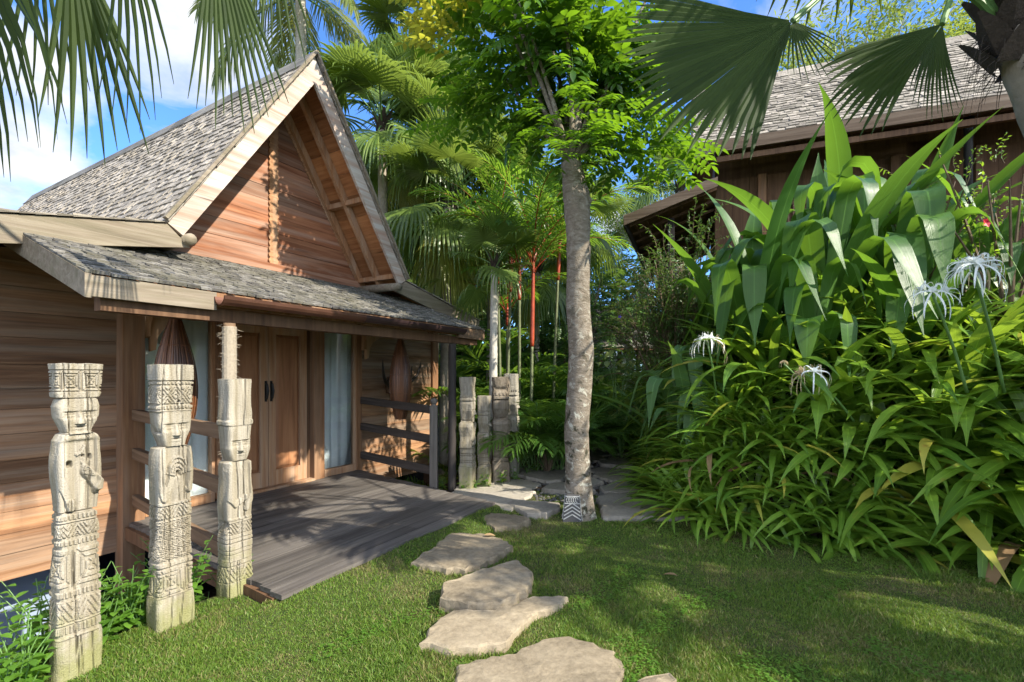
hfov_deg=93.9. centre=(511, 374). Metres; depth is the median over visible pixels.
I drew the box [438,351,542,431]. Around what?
areca palm
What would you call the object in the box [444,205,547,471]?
slender palm
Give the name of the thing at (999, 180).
giant crinum
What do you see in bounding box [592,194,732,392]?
shrub
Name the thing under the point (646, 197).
fan palm
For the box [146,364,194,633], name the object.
carved post
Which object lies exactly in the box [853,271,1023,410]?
spider lily
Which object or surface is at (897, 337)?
spider lily
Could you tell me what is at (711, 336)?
spider lily flower
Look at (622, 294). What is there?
bushy tree
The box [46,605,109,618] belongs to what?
weed
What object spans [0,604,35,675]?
weed
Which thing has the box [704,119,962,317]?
giant crinum
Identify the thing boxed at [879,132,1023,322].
shrub
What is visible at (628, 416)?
spider lily
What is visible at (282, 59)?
coconut palm
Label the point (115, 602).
weed
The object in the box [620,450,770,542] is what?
spider lily
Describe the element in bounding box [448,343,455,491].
column
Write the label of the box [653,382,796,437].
spider lily
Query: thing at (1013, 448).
spider lily
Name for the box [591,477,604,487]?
flagstone
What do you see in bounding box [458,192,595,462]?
red stem palm
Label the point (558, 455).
areca palm
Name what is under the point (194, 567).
weed
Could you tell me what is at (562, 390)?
areca palm
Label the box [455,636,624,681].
stepping stone
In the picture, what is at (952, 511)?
spider lily
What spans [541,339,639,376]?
shrub
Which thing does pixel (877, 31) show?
feathery tree
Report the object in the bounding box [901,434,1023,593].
spider lily
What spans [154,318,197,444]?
fish trap
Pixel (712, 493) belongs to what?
spider lily
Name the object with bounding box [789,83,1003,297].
giant crinum
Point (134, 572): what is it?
weed
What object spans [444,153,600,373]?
red stem palm
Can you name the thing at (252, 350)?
door
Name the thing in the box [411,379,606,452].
areca palm
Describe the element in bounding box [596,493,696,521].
flagstone
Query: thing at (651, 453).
spider lily
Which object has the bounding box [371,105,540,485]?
fan palm
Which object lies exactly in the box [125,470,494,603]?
deck
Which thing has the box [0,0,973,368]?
sky
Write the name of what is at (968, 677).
clover
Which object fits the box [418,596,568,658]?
stepping stone
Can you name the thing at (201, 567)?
weed
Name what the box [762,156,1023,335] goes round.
giant crinum
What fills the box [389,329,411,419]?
fish trap
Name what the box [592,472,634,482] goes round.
flagstone
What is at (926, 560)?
spider lily
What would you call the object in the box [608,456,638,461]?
flagstone
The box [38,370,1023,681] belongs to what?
ground
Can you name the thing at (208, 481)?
deck railing
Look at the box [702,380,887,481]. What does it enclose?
spider lily
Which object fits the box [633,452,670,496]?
spider lily
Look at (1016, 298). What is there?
spider lily
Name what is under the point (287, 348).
door
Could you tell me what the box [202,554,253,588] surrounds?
weed
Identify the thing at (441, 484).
weed
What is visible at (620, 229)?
feathery tree
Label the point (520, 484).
flagstone
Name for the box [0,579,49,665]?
weed
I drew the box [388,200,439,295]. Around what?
fan palm
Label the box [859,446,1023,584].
spider lily
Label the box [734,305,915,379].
spider lily
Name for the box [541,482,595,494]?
flagstone
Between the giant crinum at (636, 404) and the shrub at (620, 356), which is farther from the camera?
the shrub at (620, 356)
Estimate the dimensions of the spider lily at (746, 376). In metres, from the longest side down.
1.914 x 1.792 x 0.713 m
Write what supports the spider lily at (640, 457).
on the ground at (562, 526)
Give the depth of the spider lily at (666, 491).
5.48 m
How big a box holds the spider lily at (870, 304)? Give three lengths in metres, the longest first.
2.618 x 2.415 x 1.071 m
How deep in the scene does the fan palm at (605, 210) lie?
13.43 m
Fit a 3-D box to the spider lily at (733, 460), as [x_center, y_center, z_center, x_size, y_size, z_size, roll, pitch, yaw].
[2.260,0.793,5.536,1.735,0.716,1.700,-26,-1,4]
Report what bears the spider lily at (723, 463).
on the ground at (562, 526)
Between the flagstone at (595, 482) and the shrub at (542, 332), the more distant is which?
the shrub at (542, 332)
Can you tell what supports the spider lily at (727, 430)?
on the ground at (562, 526)
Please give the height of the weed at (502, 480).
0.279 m
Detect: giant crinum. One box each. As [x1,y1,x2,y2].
[591,325,732,457]
[592,368,675,448]
[649,352,734,458]
[653,215,785,345]
[660,111,876,369]
[691,200,855,349]
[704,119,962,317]
[726,255,897,406]
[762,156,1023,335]
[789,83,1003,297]
[823,106,1023,292]
[851,248,990,380]
[922,164,1023,307]
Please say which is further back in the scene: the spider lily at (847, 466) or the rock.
the spider lily at (847, 466)
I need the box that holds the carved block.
[562,493,581,521]
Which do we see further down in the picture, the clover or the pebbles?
the clover
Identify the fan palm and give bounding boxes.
[0,0,314,181]
[304,16,470,275]
[353,0,485,276]
[356,132,416,264]
[366,38,512,385]
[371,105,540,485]
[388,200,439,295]
[455,116,562,385]
[500,207,595,368]
[521,164,637,358]
[615,0,1023,159]
[619,131,706,287]
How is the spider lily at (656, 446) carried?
on the ground at (562, 526)
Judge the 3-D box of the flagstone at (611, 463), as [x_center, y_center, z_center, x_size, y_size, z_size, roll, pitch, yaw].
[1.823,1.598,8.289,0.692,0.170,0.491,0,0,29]
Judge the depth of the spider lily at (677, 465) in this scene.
5.66 m
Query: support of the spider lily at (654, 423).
on the ground at (562, 526)
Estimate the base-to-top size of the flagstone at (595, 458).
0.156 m
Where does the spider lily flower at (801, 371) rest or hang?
attached to the spider lily at (817, 409)
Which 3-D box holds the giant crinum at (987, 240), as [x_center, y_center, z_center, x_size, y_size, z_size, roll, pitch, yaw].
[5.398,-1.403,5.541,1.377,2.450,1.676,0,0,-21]
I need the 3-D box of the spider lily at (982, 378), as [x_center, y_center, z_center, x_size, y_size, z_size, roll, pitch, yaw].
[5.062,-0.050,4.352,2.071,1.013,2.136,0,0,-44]
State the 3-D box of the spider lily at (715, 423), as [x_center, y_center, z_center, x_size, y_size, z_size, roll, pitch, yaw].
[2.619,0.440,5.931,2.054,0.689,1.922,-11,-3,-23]
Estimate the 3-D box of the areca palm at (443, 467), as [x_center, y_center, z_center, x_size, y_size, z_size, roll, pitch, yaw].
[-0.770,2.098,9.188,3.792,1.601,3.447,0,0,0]
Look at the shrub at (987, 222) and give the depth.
5.33 m
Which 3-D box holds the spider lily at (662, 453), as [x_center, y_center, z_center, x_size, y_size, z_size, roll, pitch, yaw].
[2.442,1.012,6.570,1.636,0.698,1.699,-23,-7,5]
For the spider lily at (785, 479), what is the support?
on the ground at (562, 526)
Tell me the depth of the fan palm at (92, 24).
2.53 m
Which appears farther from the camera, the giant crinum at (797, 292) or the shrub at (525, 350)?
the shrub at (525, 350)
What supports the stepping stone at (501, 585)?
on the ground at (562, 526)
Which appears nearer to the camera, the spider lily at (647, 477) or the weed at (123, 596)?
the weed at (123, 596)
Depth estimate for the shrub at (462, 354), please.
12.41 m
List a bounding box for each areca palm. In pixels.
[396,474,458,485]
[408,445,535,486]
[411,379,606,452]
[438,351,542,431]
[438,370,486,418]
[438,408,596,467]
[438,454,526,478]
[439,328,620,399]
[439,392,651,469]
[456,358,644,413]
[456,375,632,428]
[475,416,612,467]
[476,393,656,469]
[490,412,620,469]
[498,371,646,417]
[537,355,660,401]
[540,397,635,444]
[596,356,666,418]
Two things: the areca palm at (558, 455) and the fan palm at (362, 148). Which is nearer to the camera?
the areca palm at (558, 455)
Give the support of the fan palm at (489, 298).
on the ground at (562, 526)
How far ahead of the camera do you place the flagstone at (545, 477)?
7.22 m
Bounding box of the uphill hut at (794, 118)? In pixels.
[623,32,1023,312]
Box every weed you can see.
[0,576,49,660]
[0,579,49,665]
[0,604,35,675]
[0,606,59,681]
[0,626,56,681]
[0,631,53,681]
[0,653,30,681]
[8,593,105,640]
[19,561,110,634]
[32,584,49,631]
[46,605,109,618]
[99,565,148,624]
[99,572,148,626]
[99,573,124,624]
[101,567,148,636]
[101,567,154,630]
[101,598,124,644]
[102,562,155,619]
[102,571,124,614]
[102,593,125,630]
[116,587,146,630]
[128,588,147,621]
[131,536,212,599]
[140,555,210,600]
[191,554,209,592]
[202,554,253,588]
[438,476,446,489]
[478,473,491,485]
[491,469,506,482]
[510,464,521,479]
[526,460,541,470]
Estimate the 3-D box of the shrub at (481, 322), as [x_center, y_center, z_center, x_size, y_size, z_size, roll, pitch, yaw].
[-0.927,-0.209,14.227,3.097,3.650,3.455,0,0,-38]
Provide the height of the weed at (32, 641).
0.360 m
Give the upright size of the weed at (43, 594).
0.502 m
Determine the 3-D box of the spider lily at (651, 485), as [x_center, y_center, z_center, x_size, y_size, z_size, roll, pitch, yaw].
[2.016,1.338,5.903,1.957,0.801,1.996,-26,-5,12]
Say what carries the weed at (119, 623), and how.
on the ground at (562, 526)
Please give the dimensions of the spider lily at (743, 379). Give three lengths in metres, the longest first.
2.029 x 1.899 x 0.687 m
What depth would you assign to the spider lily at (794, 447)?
4.73 m
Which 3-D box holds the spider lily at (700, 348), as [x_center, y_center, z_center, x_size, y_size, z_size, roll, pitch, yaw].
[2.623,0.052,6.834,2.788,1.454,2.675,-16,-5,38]
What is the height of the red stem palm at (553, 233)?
5.518 m
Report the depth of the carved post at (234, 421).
3.46 m
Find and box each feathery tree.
[593,164,673,369]
[774,0,975,70]
[897,0,975,34]
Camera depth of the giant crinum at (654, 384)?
6.11 m
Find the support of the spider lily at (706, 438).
on the ground at (562, 526)
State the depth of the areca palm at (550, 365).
10.04 m
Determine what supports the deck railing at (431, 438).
attached to the deck
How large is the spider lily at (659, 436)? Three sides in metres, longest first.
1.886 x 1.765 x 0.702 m
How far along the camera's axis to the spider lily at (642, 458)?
7.12 m
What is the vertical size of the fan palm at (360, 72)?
10.213 m
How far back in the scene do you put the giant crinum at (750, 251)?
6.38 m
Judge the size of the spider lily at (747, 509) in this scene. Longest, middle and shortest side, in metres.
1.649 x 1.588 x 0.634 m
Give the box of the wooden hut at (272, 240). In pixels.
[0,50,484,664]
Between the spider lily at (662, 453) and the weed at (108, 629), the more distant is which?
the spider lily at (662, 453)
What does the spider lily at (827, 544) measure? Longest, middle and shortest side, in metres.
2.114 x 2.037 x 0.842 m
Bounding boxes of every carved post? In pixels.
[48,363,103,681]
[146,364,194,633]
[216,378,252,598]
[458,377,476,488]
[477,395,491,486]
[491,377,510,482]
[504,374,519,476]
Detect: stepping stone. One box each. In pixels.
[410,533,512,575]
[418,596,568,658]
[439,560,533,613]
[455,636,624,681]
[484,513,530,532]
[507,500,560,519]
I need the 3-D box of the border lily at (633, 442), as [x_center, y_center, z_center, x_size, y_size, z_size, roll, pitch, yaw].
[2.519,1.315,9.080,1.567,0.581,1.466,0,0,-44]
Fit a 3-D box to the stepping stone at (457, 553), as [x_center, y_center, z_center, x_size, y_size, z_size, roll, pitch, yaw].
[-0.391,1.610,4.208,0.705,0.171,0.892,0,0,19]
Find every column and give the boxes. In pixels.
[216,323,240,460]
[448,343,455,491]
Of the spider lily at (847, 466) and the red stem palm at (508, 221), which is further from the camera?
the red stem palm at (508, 221)
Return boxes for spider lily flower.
[689,331,726,416]
[779,360,815,400]
[790,364,854,421]
[904,280,968,392]
[940,251,1007,392]
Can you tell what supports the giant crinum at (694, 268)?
on the ground at (562, 526)
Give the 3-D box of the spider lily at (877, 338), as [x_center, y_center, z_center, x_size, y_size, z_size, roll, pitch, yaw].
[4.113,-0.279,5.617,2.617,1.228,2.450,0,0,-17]
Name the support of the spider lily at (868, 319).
on the ground at (562, 526)
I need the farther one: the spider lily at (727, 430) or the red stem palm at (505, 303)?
the red stem palm at (505, 303)
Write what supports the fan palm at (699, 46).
on the ground at (562, 526)
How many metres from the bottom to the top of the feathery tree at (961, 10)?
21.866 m
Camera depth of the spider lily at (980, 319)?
4.84 m
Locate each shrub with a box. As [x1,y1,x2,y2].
[439,326,505,373]
[447,420,478,456]
[456,314,563,371]
[458,312,529,369]
[483,307,567,378]
[504,319,621,372]
[519,414,563,470]
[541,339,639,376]
[549,310,653,389]
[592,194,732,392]
[624,349,650,384]
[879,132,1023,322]
[886,147,1008,279]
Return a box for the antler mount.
[382,360,420,392]
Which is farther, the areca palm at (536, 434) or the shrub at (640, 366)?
the shrub at (640, 366)
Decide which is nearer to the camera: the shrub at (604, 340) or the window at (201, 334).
the window at (201, 334)
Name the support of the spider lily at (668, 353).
on the ground at (562, 526)
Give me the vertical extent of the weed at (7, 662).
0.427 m
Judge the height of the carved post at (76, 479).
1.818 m
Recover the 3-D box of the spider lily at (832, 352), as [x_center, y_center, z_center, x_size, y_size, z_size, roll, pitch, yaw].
[4.109,-0.264,5.393,2.832,1.492,2.718,1,13,13]
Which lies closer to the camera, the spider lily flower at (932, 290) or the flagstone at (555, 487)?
the spider lily flower at (932, 290)
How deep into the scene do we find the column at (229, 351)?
3.89 m
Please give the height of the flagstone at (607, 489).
0.166 m
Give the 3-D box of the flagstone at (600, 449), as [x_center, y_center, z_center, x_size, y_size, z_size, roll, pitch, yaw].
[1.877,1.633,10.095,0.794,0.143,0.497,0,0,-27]
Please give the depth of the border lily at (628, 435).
9.46 m
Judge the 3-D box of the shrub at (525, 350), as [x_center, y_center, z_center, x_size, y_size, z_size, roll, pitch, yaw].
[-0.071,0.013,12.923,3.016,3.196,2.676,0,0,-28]
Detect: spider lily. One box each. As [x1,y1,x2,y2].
[601,390,654,436]
[605,451,696,510]
[609,448,687,510]
[609,449,679,493]
[611,448,680,487]
[613,457,719,535]
[615,443,663,472]
[617,325,739,435]
[620,336,737,410]
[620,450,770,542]
[624,432,664,477]
[625,426,730,484]
[625,445,662,487]
[628,402,777,480]
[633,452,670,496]
[634,389,765,443]
[635,441,721,490]
[636,336,693,374]
[637,400,666,440]
[638,413,760,506]
[638,420,707,478]
[638,466,795,552]
[639,353,774,418]
[641,411,665,446]
[641,433,681,464]
[643,369,837,445]
[643,440,802,531]
[644,412,675,469]
[649,285,938,404]
[651,286,910,410]
[652,410,826,518]
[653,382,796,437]
[656,320,787,398]
[659,381,812,445]
[660,324,840,377]
[660,382,855,484]
[662,355,829,425]
[665,473,809,552]
[672,433,850,548]
[682,343,827,399]
[691,331,982,440]
[695,418,854,528]
[699,302,934,356]
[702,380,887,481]
[704,474,901,562]
[705,410,911,495]
[707,313,884,360]
[714,369,992,524]
[725,445,953,560]
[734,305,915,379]
[735,287,1023,418]
[747,400,913,485]
[747,437,950,544]
[748,464,947,575]
[753,371,1011,535]
[762,291,1013,438]
[762,310,983,385]
[763,456,1023,574]
[768,329,1006,492]
[804,436,1023,587]
[805,355,1023,499]
[806,274,969,385]
[815,299,1022,362]
[827,265,1023,383]
[828,311,1023,460]
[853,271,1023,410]
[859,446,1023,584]
[861,388,1023,580]
[866,331,1023,411]
[871,290,1023,364]
[874,466,1023,575]
[877,359,1023,534]
[883,270,1022,344]
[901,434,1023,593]
[917,421,1023,544]
[942,315,1021,357]
[955,337,1023,404]
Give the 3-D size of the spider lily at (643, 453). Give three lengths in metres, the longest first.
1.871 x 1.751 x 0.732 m
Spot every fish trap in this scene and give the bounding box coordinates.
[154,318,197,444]
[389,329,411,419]
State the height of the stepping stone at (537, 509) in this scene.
0.157 m
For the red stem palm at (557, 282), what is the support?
on the ground at (562, 526)
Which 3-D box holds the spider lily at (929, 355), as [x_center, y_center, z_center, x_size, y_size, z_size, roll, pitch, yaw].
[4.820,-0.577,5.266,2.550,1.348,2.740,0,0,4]
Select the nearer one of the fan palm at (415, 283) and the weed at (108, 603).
the weed at (108, 603)
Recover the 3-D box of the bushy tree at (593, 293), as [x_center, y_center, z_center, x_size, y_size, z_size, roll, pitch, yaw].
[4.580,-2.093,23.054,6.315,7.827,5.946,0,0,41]
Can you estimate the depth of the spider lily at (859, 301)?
5.39 m
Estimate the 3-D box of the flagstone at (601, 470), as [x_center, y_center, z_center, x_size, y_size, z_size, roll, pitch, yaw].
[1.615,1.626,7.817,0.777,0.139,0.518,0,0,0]
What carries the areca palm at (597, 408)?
on the ground at (562, 526)
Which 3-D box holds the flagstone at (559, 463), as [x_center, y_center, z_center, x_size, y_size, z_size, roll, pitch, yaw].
[0.834,1.615,8.341,1.182,0.158,0.617,0,0,20]
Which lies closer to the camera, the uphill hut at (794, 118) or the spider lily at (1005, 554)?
the spider lily at (1005, 554)
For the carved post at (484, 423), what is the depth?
6.71 m
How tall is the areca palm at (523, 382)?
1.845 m
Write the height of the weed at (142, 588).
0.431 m
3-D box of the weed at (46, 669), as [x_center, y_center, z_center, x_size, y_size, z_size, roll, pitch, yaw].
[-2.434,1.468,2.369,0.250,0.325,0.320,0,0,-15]
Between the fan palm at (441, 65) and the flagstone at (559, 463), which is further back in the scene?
the fan palm at (441, 65)
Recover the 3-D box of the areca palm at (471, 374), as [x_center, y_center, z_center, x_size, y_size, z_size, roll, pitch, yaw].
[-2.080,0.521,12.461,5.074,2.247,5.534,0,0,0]
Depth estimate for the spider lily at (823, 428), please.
4.67 m
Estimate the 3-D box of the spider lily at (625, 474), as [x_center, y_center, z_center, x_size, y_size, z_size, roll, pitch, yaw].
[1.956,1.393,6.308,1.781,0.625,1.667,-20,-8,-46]
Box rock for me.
[637,673,676,681]
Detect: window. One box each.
[145,319,214,516]
[325,332,356,476]
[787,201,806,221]
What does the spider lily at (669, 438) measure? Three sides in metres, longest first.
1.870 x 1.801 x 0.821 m
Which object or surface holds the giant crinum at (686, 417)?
on the ground at (562, 526)
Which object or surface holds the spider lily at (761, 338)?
on the ground at (562, 526)
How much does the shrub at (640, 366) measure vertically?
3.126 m
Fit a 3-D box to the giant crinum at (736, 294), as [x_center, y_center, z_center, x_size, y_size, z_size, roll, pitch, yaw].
[3.242,-1.111,5.984,2.742,3.145,2.398,0,0,0]
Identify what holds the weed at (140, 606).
on the ground at (562, 526)
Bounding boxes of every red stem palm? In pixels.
[407,136,563,376]
[423,244,566,373]
[430,147,633,465]
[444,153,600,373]
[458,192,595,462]
[472,154,659,401]
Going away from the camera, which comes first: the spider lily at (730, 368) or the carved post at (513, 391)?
the spider lily at (730, 368)
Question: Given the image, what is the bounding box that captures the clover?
[311,515,1015,681]
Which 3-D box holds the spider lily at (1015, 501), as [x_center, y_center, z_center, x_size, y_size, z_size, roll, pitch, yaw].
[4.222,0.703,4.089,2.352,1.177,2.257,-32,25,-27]
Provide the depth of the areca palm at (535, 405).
7.24 m
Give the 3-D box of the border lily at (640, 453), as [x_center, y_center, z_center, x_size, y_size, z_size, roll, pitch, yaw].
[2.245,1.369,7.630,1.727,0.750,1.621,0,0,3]
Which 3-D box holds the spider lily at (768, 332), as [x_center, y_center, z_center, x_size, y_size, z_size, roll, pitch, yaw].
[3.124,-0.442,6.340,2.832,1.349,3.070,-10,-2,16]
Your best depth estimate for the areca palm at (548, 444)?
6.96 m
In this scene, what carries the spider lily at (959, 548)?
on the ground at (562, 526)
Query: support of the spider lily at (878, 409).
on the ground at (562, 526)
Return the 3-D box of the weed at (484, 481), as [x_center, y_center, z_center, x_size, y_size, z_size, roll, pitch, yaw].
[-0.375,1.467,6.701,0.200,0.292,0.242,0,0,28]
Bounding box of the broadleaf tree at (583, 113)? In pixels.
[388,0,728,521]
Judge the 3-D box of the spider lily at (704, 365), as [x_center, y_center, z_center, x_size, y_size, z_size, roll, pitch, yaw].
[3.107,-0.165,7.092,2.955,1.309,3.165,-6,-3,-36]
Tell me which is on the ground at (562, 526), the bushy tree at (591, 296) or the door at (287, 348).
the bushy tree at (591, 296)
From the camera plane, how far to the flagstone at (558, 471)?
7.77 m
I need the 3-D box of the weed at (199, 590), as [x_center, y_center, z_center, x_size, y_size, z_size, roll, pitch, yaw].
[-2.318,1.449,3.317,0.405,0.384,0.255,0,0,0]
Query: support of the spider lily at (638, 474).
on the ground at (562, 526)
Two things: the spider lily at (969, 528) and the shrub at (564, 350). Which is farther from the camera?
the shrub at (564, 350)
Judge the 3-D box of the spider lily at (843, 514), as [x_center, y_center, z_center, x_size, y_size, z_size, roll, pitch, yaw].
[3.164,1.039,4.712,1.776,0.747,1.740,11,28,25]
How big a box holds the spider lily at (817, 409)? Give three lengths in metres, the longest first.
2.970 x 2.740 x 1.203 m
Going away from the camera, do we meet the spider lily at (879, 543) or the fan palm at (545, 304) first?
the spider lily at (879, 543)
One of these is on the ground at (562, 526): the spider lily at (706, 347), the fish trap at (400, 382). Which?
the spider lily at (706, 347)
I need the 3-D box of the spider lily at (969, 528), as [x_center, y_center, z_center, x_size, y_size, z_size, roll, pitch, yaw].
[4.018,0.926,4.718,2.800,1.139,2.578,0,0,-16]
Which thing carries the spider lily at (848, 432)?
on the ground at (562, 526)
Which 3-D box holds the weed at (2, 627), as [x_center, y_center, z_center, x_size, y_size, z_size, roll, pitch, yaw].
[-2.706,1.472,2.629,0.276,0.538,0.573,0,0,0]
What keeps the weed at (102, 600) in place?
on the ground at (562, 526)
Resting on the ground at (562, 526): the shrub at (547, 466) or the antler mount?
the shrub at (547, 466)
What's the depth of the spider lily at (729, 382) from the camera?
5.67 m
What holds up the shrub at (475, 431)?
on the ground at (562, 526)
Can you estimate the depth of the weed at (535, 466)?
7.63 m
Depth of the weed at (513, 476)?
7.10 m
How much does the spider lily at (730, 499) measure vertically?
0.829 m
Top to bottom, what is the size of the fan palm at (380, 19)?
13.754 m
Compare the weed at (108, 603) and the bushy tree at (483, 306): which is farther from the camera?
the bushy tree at (483, 306)
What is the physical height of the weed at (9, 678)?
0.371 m
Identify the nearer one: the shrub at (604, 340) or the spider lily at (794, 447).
the spider lily at (794, 447)
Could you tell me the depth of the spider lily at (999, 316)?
4.74 m
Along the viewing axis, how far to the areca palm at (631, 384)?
12.18 m
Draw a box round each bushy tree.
[412,262,524,326]
[454,256,560,341]
[475,214,617,350]
[516,230,656,360]
[562,253,655,310]
[599,259,708,356]
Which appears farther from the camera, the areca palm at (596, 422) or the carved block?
the areca palm at (596, 422)
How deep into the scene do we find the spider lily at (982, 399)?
4.35 m
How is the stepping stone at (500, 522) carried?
on the ground at (562, 526)
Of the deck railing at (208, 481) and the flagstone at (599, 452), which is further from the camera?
the flagstone at (599, 452)
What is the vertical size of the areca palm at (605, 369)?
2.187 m
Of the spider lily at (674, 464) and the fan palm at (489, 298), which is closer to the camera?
the spider lily at (674, 464)
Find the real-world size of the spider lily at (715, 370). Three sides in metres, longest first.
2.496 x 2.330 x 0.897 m
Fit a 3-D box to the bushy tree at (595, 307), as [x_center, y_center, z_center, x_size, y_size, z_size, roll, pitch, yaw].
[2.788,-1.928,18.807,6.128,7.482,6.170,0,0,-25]
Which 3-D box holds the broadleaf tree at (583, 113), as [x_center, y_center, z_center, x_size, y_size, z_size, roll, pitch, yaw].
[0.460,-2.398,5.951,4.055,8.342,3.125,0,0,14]
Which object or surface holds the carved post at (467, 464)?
on the ground at (562, 526)
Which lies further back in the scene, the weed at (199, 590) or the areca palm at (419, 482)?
the areca palm at (419, 482)
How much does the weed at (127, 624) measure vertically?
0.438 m
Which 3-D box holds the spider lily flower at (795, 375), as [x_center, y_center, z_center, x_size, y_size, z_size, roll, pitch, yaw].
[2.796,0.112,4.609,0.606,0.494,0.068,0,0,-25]
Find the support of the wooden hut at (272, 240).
on the ground at (562, 526)
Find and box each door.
[236,324,268,489]
[268,327,306,485]
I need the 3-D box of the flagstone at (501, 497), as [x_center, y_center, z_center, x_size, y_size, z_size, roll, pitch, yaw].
[-0.243,1.615,6.071,1.149,0.157,1.257,0,0,0]
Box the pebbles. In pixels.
[529,448,646,503]
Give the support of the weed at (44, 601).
on the ground at (562, 526)
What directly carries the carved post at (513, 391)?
on the ground at (562, 526)
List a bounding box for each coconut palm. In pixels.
[188,0,420,97]
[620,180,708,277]
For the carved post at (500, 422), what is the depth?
6.92 m
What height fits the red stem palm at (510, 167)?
5.913 m
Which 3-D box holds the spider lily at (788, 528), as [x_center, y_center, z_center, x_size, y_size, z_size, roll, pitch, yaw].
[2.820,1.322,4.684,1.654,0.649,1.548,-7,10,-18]
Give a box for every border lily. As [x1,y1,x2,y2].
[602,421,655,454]
[603,439,661,473]
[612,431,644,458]
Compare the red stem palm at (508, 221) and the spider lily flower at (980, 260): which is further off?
the red stem palm at (508, 221)
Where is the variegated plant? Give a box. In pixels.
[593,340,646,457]
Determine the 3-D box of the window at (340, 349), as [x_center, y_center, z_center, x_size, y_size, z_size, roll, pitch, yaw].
[-2.674,0.412,7.266,0.200,2.235,0.733,0,0,30]
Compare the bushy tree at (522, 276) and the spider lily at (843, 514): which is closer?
the spider lily at (843, 514)
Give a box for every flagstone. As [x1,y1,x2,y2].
[451,486,535,511]
[476,473,540,489]
[517,467,565,483]
[523,466,564,474]
[533,459,592,468]
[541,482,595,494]
[558,455,605,462]
[589,447,617,450]
[589,450,609,457]
[591,467,633,473]
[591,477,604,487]
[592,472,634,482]
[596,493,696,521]
[598,459,634,468]
[599,483,641,493]
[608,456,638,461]
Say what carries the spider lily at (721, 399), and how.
on the ground at (562, 526)
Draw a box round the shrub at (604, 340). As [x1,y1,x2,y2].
[549,310,653,389]
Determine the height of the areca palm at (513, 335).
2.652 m
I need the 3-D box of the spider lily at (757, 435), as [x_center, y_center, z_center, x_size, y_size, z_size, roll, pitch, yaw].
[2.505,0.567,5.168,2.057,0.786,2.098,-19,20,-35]
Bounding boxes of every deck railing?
[132,409,218,555]
[360,397,437,488]
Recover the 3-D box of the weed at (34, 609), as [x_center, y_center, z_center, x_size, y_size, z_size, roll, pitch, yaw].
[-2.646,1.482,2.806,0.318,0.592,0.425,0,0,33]
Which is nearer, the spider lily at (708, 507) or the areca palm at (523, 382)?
the spider lily at (708, 507)
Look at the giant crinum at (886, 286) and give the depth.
4.95 m
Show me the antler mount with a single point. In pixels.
(386, 381)
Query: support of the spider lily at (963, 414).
on the ground at (562, 526)
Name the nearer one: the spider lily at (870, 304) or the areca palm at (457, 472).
the spider lily at (870, 304)
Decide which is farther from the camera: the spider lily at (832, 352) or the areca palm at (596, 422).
the areca palm at (596, 422)
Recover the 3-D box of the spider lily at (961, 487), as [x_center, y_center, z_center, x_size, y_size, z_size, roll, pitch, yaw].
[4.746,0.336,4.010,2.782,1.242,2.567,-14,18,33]
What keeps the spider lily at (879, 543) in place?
on the ground at (562, 526)

